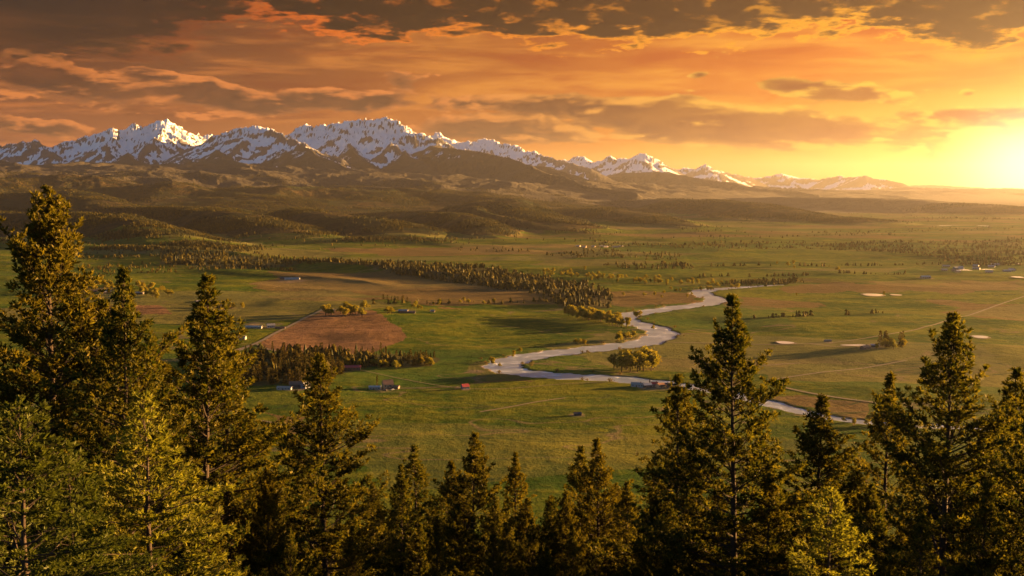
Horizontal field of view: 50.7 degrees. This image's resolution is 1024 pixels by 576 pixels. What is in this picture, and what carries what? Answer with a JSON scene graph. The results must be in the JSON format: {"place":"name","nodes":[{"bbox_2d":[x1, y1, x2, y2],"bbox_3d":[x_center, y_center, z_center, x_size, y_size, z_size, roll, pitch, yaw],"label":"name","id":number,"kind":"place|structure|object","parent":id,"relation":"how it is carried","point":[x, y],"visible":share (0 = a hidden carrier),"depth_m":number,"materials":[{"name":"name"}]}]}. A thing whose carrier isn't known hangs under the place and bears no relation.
{"place":"outdoors","nodes":[
{"label":"outdoors","id":0,"kind":"place"},
{"bbox_2d":[239,309,321,350],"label":"dirt road","id":1,"kind":"structure","parent":0,"point":[268,336],"depth_m":1916.68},
{"bbox_2d":[363,370,593,388],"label":"dirt road","id":2,"kind":"structure","parent":0,"point":[473,388],"depth_m":1425.33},
{"bbox_2d":[0,225,1023,569],"bbox_3d":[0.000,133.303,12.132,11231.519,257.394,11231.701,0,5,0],"label":"ground","id":3,"kind":"structure","parent":0,"point":[438,425],"depth_m":1956.15,"materials":[{"name":"plant"}]},
{"bbox_2d":[0,407,53,575],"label":"pine tree","id":4,"kind":"object","parent":3,"relation":"on","point":[9,523],"visible":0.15,"depth_m":47.48,"materials":[{"name":"green plant"}]},
{"bbox_2d":[0,394,166,575],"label":"fir tree","id":5,"kind":"object","parent":3,"relation":"on","point":[61,527],"visible":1,"depth_m":28.75,"materials":[{"name":"green plant"}]},
{"bbox_2d":[0,445,184,575],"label":"fir tree","id":6,"kind":"object","parent":3,"relation":"on","point":[87,486],"visible":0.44,"depth_m":34.13,"materials":[{"name":"green plant"}]},
{"bbox_2d":[0,183,206,575],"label":"pine tree","id":7,"kind":"object","parent":3,"relation":"on","point":[58,250],"visible":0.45,"depth_m":52.20,"materials":[{"name":"green plant"}]},
{"bbox_2d":[39,297,191,575],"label":"pine tree","id":8,"kind":"object","parent":3,"relation":"on","point":[102,306],"visible":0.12,"depth_m":52.47,"materials":[{"name":"green plant"}]},
{"bbox_2d":[28,264,250,575],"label":"pine tree","id":9,"kind":"object","parent":3,"relation":"on","point":[120,315],"visible":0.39,"depth_m":47.17,"materials":[{"name":"green plant"}]},
{"bbox_2d":[30,389,255,575],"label":"young fir","id":10,"kind":"object","parent":3,"relation":"on","point":[195,534],"visible":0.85,"depth_m":36.79,"materials":[{"name":"green plant"}]},
{"bbox_2d":[137,341,244,556],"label":"pine tree","id":11,"kind":"object","parent":3,"relation":"on","point":[163,403],"depth_m":69.51,"materials":[{"name":"green plant"}]},
{"bbox_2d":[184,481,248,575],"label":"pine tree","id":12,"kind":"object","parent":3,"relation":"on","point":[217,549],"visible":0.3,"depth_m":48.92,"materials":[{"name":"green plant"}]},
{"bbox_2d":[90,272,349,575],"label":"pine tree","id":13,"kind":"object","parent":3,"relation":"on","point":[215,346],"visible":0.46,"depth_m":60.08,"materials":[{"name":"green plant"}]},
{"bbox_2d":[168,326,296,573],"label":"pine tree","id":14,"kind":"object","parent":3,"relation":"on","point":[219,418],"visible":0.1,"depth_m":65.46,"materials":[{"name":"green plant"}]},
{"bbox_2d":[245,326,262,328],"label":"barn","id":15,"kind":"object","parent":3,"relation":"on","point":[259,327],"visible":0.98,"depth_m":1949.43,"materials":[{"name":"paint"}]},
{"bbox_2d":[257,368,262,380],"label":"conifer","id":16,"kind":"object","parent":3,"relation":"on","point":[260,374],"visible":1,"depth_m":1438.41,"materials":[{"name":"green plant"}]},
{"bbox_2d":[232,469,326,575],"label":"pine tree","id":17,"kind":"object","parent":3,"relation":"on","point":[267,503],"visible":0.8,"depth_m":59.76,"materials":[{"name":"green plant"}]},
{"bbox_2d":[276,386,292,389],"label":"shed","id":18,"kind":"structure","parent":3,"relation":"on","point":[284,387],"depth_m":1374.96,"materials":[{"name":"grey paint"}]},
{"bbox_2d":[285,369,292,384],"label":"conifer","id":19,"kind":"object","parent":3,"relation":"on","point":[289,376],"visible":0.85,"depth_m":1412.74,"materials":[{"name":"green plant"}]},
{"bbox_2d":[273,528,305,575],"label":"pine tree","id":20,"kind":"object","parent":3,"relation":"on","point":[290,552],"visible":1,"depth_m":52.13,"materials":[{"name":"green plant"}]},
{"bbox_2d":[289,380,302,387],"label":"farmhouse","id":21,"kind":"object","parent":3,"relation":"on","point":[295,384],"visible":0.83,"depth_m":1392.72,"materials":[{"name":"paint"}]},
{"bbox_2d":[304,513,339,574],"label":"pine tree","id":22,"kind":"object","parent":3,"relation":"on","point":[327,528],"visible":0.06,"depth_m":113.08,"materials":[{"name":"green plant"}]},
{"bbox_2d":[320,305,328,314],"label":"cottonwood","id":23,"kind":"object","parent":3,"relation":"on","point":[325,308],"visible":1,"depth_m":2123.96,"materials":[{"name":"green plant"}]},
{"bbox_2d":[249,352,416,575],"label":"pine tree","id":24,"kind":"object","parent":3,"relation":"on","point":[327,542],"visible":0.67,"depth_m":71.62,"materials":[{"name":"green plant"}]},
{"bbox_2d":[320,515,351,567],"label":"pine tree","id":25,"kind":"object","parent":3,"relation":"on","point":[338,522],"visible":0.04,"depth_m":126.43,"materials":[{"name":"green plant"}]},
{"bbox_2d":[344,365,360,370],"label":"barn","id":26,"kind":"structure","parent":3,"relation":"on","point":[352,367],"depth_m":1528.99,"materials":[{"name":"brown paint"}]},
{"bbox_2d":[334,526,371,575],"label":"pine tree","id":27,"kind":"object","parent":3,"relation":"on","point":[348,567],"visible":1,"depth_m":58.89,"materials":[{"name":"green plant"}]},
{"bbox_2d":[342,539,370,575],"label":"pine tree","id":28,"kind":"object","parent":3,"relation":"on","point":[360,567],"visible":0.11,"depth_m":67.75,"materials":[{"name":"green plant"}]},
{"bbox_2d":[358,308,366,314],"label":"cottonwood","id":29,"kind":"object","parent":3,"relation":"on","point":[361,311],"visible":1,"depth_m":2099.66,"materials":[{"name":"green plant"}]},
{"bbox_2d":[360,300,370,307],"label":"cottonwood","id":30,"kind":"object","parent":3,"relation":"on","point":[364,304],"visible":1,"depth_m":2202.44,"materials":[{"name":"green plant"}]},
{"bbox_2d":[368,385,380,389],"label":"shed","id":31,"kind":"structure","parent":3,"relation":"on","point":[375,387],"depth_m":1386.26,"materials":[{"name":"paint"}]},
{"bbox_2d":[349,482,401,575],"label":"pine tree","id":32,"kind":"object","parent":3,"relation":"on","point":[379,529],"visible":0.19,"depth_m":85.67,"materials":[{"name":"green plant"}]},
{"bbox_2d":[159,247,612,382],"bbox_3d":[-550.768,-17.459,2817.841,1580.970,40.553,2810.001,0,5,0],"label":"wood belt","id":33,"kind":"object","parent":3,"relation":"on","point":[520,279],"visible":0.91,"depth_m":2998.78,"materials":[{"name":"green plant"}]},
{"bbox_2d":[382,379,393,387],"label":"farmhouse","id":34,"kind":"object","parent":3,"relation":"on","point":[389,383],"visible":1,"depth_m":1396.66,"materials":[{"name":"beige paint"}]},
{"bbox_2d":[380,464,432,575],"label":"pine tree","id":35,"kind":"object","parent":3,"relation":"on","point":[401,487],"visible":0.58,"depth_m":93.07,"materials":[{"name":"green plant"}]},
{"bbox_2d":[401,533,418,575],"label":"pine tree","id":36,"kind":"object","parent":3,"relation":"on","point":[412,547],"visible":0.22,"depth_m":82.80,"materials":[{"name":"green plant"}]},
{"bbox_2d":[404,520,432,575],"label":"pine tree","id":37,"kind":"object","parent":3,"relation":"on","point":[427,526],"visible":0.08,"depth_m":92.50,"materials":[{"name":"green plant"}]},
{"bbox_2d":[386,444,451,573],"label":"pine tree","id":38,"kind":"object","parent":3,"relation":"on","point":[414,464],"visible":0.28,"depth_m":97.22,"materials":[{"name":"green plant"}]},
{"bbox_2d":[391,523,452,575],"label":"pine tree","id":39,"kind":"object","parent":3,"relation":"on","point":[419,554],"visible":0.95,"depth_m":70.25,"materials":[{"name":"green plant"}]},
{"bbox_2d":[423,534,446,575],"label":"pine tree","id":40,"kind":"object","parent":3,"relation":"on","point":[431,554],"visible":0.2,"depth_m":70.92,"materials":[{"name":"green plant"}]},
{"bbox_2d":[422,515,457,575],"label":"pine tree","id":41,"kind":"object","parent":3,"relation":"on","point":[438,543],"visible":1,"depth_m":63.25,"materials":[{"name":"green plant"}]},
{"bbox_2d":[424,459,470,561],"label":"pine tree","id":42,"kind":"object","parent":3,"relation":"on","point":[450,471],"visible":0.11,"depth_m":101.15,"materials":[{"name":"green plant"}]},
{"bbox_2d":[427,508,480,575],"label":"pine tree","id":43,"kind":"object","parent":3,"relation":"on","point":[455,530],"visible":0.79,"depth_m":80.67,"materials":[{"name":"green plant"}]},
{"bbox_2d":[461,383,469,388],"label":"cottage","id":44,"kind":"structure","parent":3,"relation":"on","point":[465,386],"depth_m":1387.10,"materials":[{"name":"red paint"}]},
{"bbox_2d":[403,430,541,574],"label":"pine tree","id":45,"kind":"object","parent":3,"relation":"on","point":[474,470],"visible":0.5,"depth_m":89.50,"materials":[{"name":"green plant"}]},
{"bbox_2d":[456,494,492,561],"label":"pine tree","id":46,"kind":"object","parent":3,"relation":"on","point":[468,498],"visible":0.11,"depth_m":92.00,"materials":[{"name":"green plant"}]},
{"bbox_2d":[473,522,506,575],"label":"pine tree","id":47,"kind":"object","parent":3,"relation":"on","point":[493,538],"visible":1,"depth_m":75.11,"materials":[{"name":"green plant"}]},
{"bbox_2d":[469,495,519,575],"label":"pine tree","id":48,"kind":"object","parent":3,"relation":"on","point":[495,510],"visible":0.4,"depth_m":81.82,"materials":[{"name":"green plant"}]},
{"bbox_2d":[482,522,528,575],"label":"pine tree","id":49,"kind":"object","parent":3,"relation":"on","point":[510,569],"visible":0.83,"depth_m":76.89,"materials":[{"name":"green plant"}]},
{"bbox_2d":[483,451,538,535],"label":"pine tree","id":50,"kind":"object","parent":3,"relation":"on","point":[514,474],"visible":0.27,"depth_m":110.28,"materials":[{"name":"green plant"}]},
{"bbox_2d":[512,516,530,575],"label":"pine tree","id":51,"kind":"object","parent":3,"relation":"on","point":[519,528],"visible":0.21,"depth_m":94.15,"materials":[{"name":"green plant"}]},
{"bbox_2d":[506,497,547,575],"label":"pine tree","id":52,"kind":"object","parent":3,"relation":"on","point":[527,516],"visible":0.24,"depth_m":94.40,"materials":[{"name":"green plant"}]},
{"bbox_2d":[514,518,553,575],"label":"pine tree","id":53,"kind":"object","parent":3,"relation":"on","point":[533,547],"visible":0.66,"depth_m":79.19,"materials":[{"name":"green plant"}]},
{"bbox_2d":[528,547,547,575],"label":"pine tree","id":54,"kind":"object","parent":3,"relation":"on","point":[535,569],"visible":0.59,"depth_m":76.29,"materials":[{"name":"green plant"}]},
{"bbox_2d":[82,225,1023,317],"bbox_3d":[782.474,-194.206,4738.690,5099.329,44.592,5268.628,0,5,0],"label":"tree belt","id":55,"kind":"object","parent":3,"relation":"on","point":[782,280],"visible":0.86,"depth_m":4041.01,"materials":[{"name":"green plant"}]},
{"bbox_2d":[528,495,582,575],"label":"pine tree","id":56,"kind":"object","parent":3,"relation":"on","point":[550,505],"visible":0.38,"depth_m":90.07,"materials":[{"name":"green plant"}]},
{"bbox_2d":[540,445,601,567],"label":"pine tree","id":57,"kind":"object","parent":3,"relation":"on","point":[580,457],"visible":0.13,"depth_m":100.65,"materials":[{"name":"green plant"}]},
{"bbox_2d":[539,489,604,575],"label":"pine tree","id":58,"kind":"object","parent":3,"relation":"on","point":[562,534],"visible":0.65,"depth_m":88.57,"materials":[{"name":"green plant"}]},
{"bbox_2d":[558,524,593,575],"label":"pine tree","id":59,"kind":"object","parent":3,"relation":"on","point":[572,541],"visible":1,"depth_m":61.33,"materials":[{"name":"green plant"}]},
{"bbox_2d":[586,538,606,575],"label":"pine tree","id":60,"kind":"object","parent":3,"relation":"on","point":[597,562],"visible":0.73,"depth_m":87.10,"materials":[{"name":"green plant"}]},
{"bbox_2d":[589,498,615,575],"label":"pine tree","id":61,"kind":"object","parent":3,"relation":"on","point":[604,516],"visible":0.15,"depth_m":95.73,"materials":[{"name":"green plant"}]},
{"bbox_2d":[567,437,643,575],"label":"pine tree","id":62,"kind":"object","parent":3,"relation":"on","point":[602,476],"visible":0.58,"depth_m":93.18,"materials":[{"name":"green plant"}]},
{"bbox_2d":[607,353,616,364],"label":"cottonwood","id":63,"kind":"object","parent":3,"relation":"on","point":[611,358],"visible":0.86,"depth_m":1545.80,"materials":[{"name":"green plant"}]},
{"bbox_2d":[602,483,621,538],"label":"pine tree","id":64,"kind":"object","parent":3,"relation":"on","point":[616,485],"visible":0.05,"depth_m":123.67,"materials":[{"name":"green plant"}]},
{"bbox_2d":[614,355,626,371],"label":"cottonwood","id":65,"kind":"object","parent":3,"relation":"on","point":[620,361],"visible":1,"depth_m":1513.22,"materials":[{"name":"green plant"}]},
{"bbox_2d":[600,481,642,575],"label":"pine tree","id":66,"kind":"object","parent":3,"relation":"on","point":[626,493],"visible":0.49,"depth_m":91.03,"materials":[{"name":"green plant"}]},
{"bbox_2d":[619,351,630,369],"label":"cottonwood","id":67,"kind":"object","parent":3,"relation":"on","point":[627,353],"visible":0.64,"depth_m":1533.33,"materials":[{"name":"green plant"}]},
{"bbox_2d":[622,563,631,575],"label":"pine tree","id":68,"kind":"object","parent":3,"relation":"on","point":[626,568],"visible":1,"depth_m":76.27,"materials":[{"name":"green plant"}]},
{"bbox_2d":[624,316,630,327],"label":"cottonwood","id":69,"kind":"object","parent":3,"relation":"on","point":[627,319],"visible":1,"depth_m":2005.15,"materials":[{"name":"green plant"}]},
{"bbox_2d":[625,354,639,371],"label":"cottonwood","id":70,"kind":"object","parent":3,"relation":"on","point":[630,360],"visible":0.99,"depth_m":1514.31,"materials":[{"name":"green plant"}]},
{"bbox_2d":[631,382,642,386],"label":"farm building","id":71,"kind":"structure","parent":3,"relation":"on","point":[636,384],"depth_m":1402.59,"materials":[{"name":"grey paint"}]},
{"bbox_2d":[632,354,647,371],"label":"cottonwood","id":72,"kind":"object","parent":3,"relation":"on","point":[639,363],"visible":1,"depth_m":1517.30,"materials":[{"name":"green plant"}]},
{"bbox_2d":[634,352,650,370],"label":"cottonwood","id":73,"kind":"object","parent":3,"relation":"on","point":[647,362],"visible":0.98,"depth_m":1519.98,"materials":[{"name":"green plant"}]},
{"bbox_2d":[636,345,648,353],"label":"cottonwood","id":74,"kind":"object","parent":3,"relation":"on","point":[644,349],"visible":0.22,"depth_m":1565.36,"materials":[{"name":"green plant"}]},
{"bbox_2d":[617,496,676,575],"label":"pine tree","id":75,"kind":"object","parent":3,"relation":"on","point":[655,511],"visible":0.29,"depth_m":79.12,"materials":[{"name":"green plant"}]},
{"bbox_2d":[642,383,651,387],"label":"farm building","id":76,"kind":"structure","parent":3,"relation":"on","point":[647,385],"depth_m":1397.92,"materials":[{"name":"grey paint"}]},
{"bbox_2d":[647,354,658,370],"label":"cottonwood","id":77,"kind":"object","parent":3,"relation":"on","point":[652,358],"visible":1,"depth_m":1527.77,"materials":[{"name":"green plant"}]},
{"bbox_2d":[655,382,664,387],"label":"farm building","id":78,"kind":"structure","parent":3,"relation":"on","point":[660,385],"depth_m":1398.16,"materials":[{"name":"red paint"}]},
{"bbox_2d":[637,509,692,575],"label":"pine tree","id":79,"kind":"object","parent":3,"relation":"on","point":[640,570],"visible":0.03,"depth_m":78.94,"materials":[{"name":"green plant"}]},
{"bbox_2d":[583,373,752,575],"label":"pine tree","id":80,"kind":"object","parent":3,"relation":"on","point":[623,549],"visible":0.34,"depth_m":79.90,"materials":[{"name":"green plant"}]},
{"bbox_2d":[644,501,695,575],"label":"pine tree","id":81,"kind":"object","parent":3,"relation":"on","point":[668,512],"visible":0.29,"depth_m":74.83,"materials":[{"name":"green plant"}]},
{"bbox_2d":[676,514,726,575],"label":"pine tree","id":82,"kind":"object","parent":3,"relation":"on","point":[687,572],"visible":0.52,"depth_m":68.01,"materials":[{"name":"green plant"}]},
{"bbox_2d":[686,479,743,574],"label":"pine tree","id":83,"kind":"object","parent":3,"relation":"on","point":[717,501],"visible":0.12,"depth_m":74.16,"materials":[{"name":"green plant"}]},
{"bbox_2d":[614,292,835,575],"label":"pine tree","id":84,"kind":"object","parent":3,"relation":"on","point":[735,343],"visible":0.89,"depth_m":65.41,"materials":[{"name":"green plant"}]},
{"bbox_2d":[731,460,800,575],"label":"pine tree","id":85,"kind":"object","parent":3,"relation":"on","point":[769,490],"visible":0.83,"depth_m":63.67,"materials":[{"name":"green plant"}]},
{"bbox_2d":[739,392,870,575],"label":"pine tree","id":86,"kind":"object","parent":3,"relation":"on","point":[812,447],"visible":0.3,"depth_m":72.05,"materials":[{"name":"green plant"}]},
{"bbox_2d":[805,525,834,575],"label":"pine tree","id":87,"kind":"object","parent":3,"relation":"on","point":[816,558],"visible":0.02,"depth_m":72.34,"materials":[{"name":"green plant"}]},
{"bbox_2d":[785,486,877,575],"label":"young fir","id":88,"kind":"object","parent":3,"relation":"on","point":[832,531],"visible":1,"depth_m":43.24,"materials":[{"name":"green plant"}]},
{"bbox_2d":[860,344,870,349],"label":"farmhouse","id":89,"kind":"object","parent":3,"relation":"on","point":[866,347],"visible":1,"depth_m":1692.32,"materials":[{"name":"paint"}]},
{"bbox_2d":[817,482,918,575],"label":"pine tree","id":90,"kind":"object","parent":3,"relation":"on","point":[871,511],"visible":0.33,"depth_m":66.00,"materials":[{"name":"green plant"}]},
{"bbox_2d":[831,469,908,574],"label":"pine tree","id":91,"kind":"object","parent":3,"relation":"on","point":[857,480],"visible":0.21,"depth_m":73.29,"materials":[{"name":"green plant"}]},
{"bbox_2d":[877,331,882,345],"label":"conifer","id":92,"kind":"object","parent":3,"relation":"on","point":[880,336],"visible":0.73,"depth_m":1730.44,"materials":[{"name":"green plant"}]},
{"bbox_2d":[880,338,889,344],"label":"cottonwood","id":93,"kind":"object","parent":3,"relation":"on","point":[884,342],"visible":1,"depth_m":1708.48,"materials":[{"name":"green plant"}]},
{"bbox_2d":[829,371,951,575],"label":"pine tree","id":94,"kind":"object","parent":3,"relation":"on","point":[878,421],"visible":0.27,"depth_m":74.94,"materials":[{"name":"green plant"}]},
{"bbox_2d":[897,332,902,346],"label":"conifer","id":95,"kind":"object","parent":3,"relation":"on","point":[900,336],"visible":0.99,"depth_m":1713.92,"materials":[{"name":"green plant"}]},
{"bbox_2d":[892,502,946,575],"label":"pine tree","id":96,"kind":"object","parent":3,"relation":"on","point":[920,528],"visible":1,"depth_m":49.57,"materials":[{"name":"green plant"}]},
{"bbox_2d":[823,311,1023,575],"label":"pine tree","id":97,"kind":"object","parent":3,"relation":"on","point":[946,516],"visible":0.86,"depth_m":55.88,"materials":[{"name":"green plant"}]},
{"bbox_2d":[921,479,1023,575],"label":"pine tree","id":98,"kind":"object","parent":3,"relation":"on","point":[986,513],"visible":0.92,"depth_m":52.33,"materials":[{"name":"green plant"}]},
{"bbox_2d":[924,366,1023,575],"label":"pine tree","id":99,"kind":"object","parent":3,"relation":"on","point":[1016,375],"visible":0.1,"depth_m":60.67,"materials":[{"name":"green plant"}]},
{"bbox_2d":[941,412,1023,575],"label":"pine tree","id":100,"kind":"object","parent":3,"relation":"on","point":[1010,513],"visible":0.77,"depth_m":53.20,"materials":[{"name":"green plant"}]},
{"bbox_2d":[0,117,1023,212],"bbox_3d":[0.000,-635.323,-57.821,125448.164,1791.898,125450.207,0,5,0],"label":"mountains","id":101,"kind":"structure","parent":0,"point":[360,152],"depth_m":18526.98,"materials":[{"name":"stone"}]},
{"bbox_2d":[0,174,1023,243],"bbox_3d":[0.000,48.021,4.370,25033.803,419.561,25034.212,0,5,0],"label":"hills","id":102,"kind":"structure","parent":0,"point":[762,227],"depth_m":8017.28,"materials":[{"name":"plant"}]},
{"bbox_2d":[0,170,1023,263],"bbox_3d":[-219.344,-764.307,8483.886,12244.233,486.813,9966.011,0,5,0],"label":"forest","id":103,"kind":"object","parent":102,"relation":"on","point":[148,221],"visible":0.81,"depth_m":7304.12,"materials":[{"name":"green plant"}]},
{"bbox_2d":[0,0,1023,188],"label":"sky","id":104,"kind":"structure","parent":0,"point":[908,92],"materials":[{"name":"orange"}]},
{"bbox_2d":[479,398,561,411],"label":"dirt road","id":105,"kind":"structure","parent":0,"point":[518,405],"depth_m":1269.79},
{"bbox_2d":[481,285,980,429],"bbox_3d":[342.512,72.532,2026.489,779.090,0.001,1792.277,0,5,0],"label":"river water","id":106,"kind":"structure","parent":0,"point":[657,335],"depth_m":1684.75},
{"bbox_2d":[786,387,875,402],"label":"dirt road","id":107,"kind":"structure","parent":0,"point":[829,396],"depth_m":1332.89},
{"bbox_2d":[778,360,907,378],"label":"dirt road","id":108,"kind":"structure","parent":0,"point":[846,369],"depth_m":1531.97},
{"bbox_2d":[772,296,1023,344],"bbox_3d":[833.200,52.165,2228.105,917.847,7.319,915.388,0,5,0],"label":"dirt road","id":109,"kind":"structure","parent":0,"point":[918,328],"depth_m":1984.07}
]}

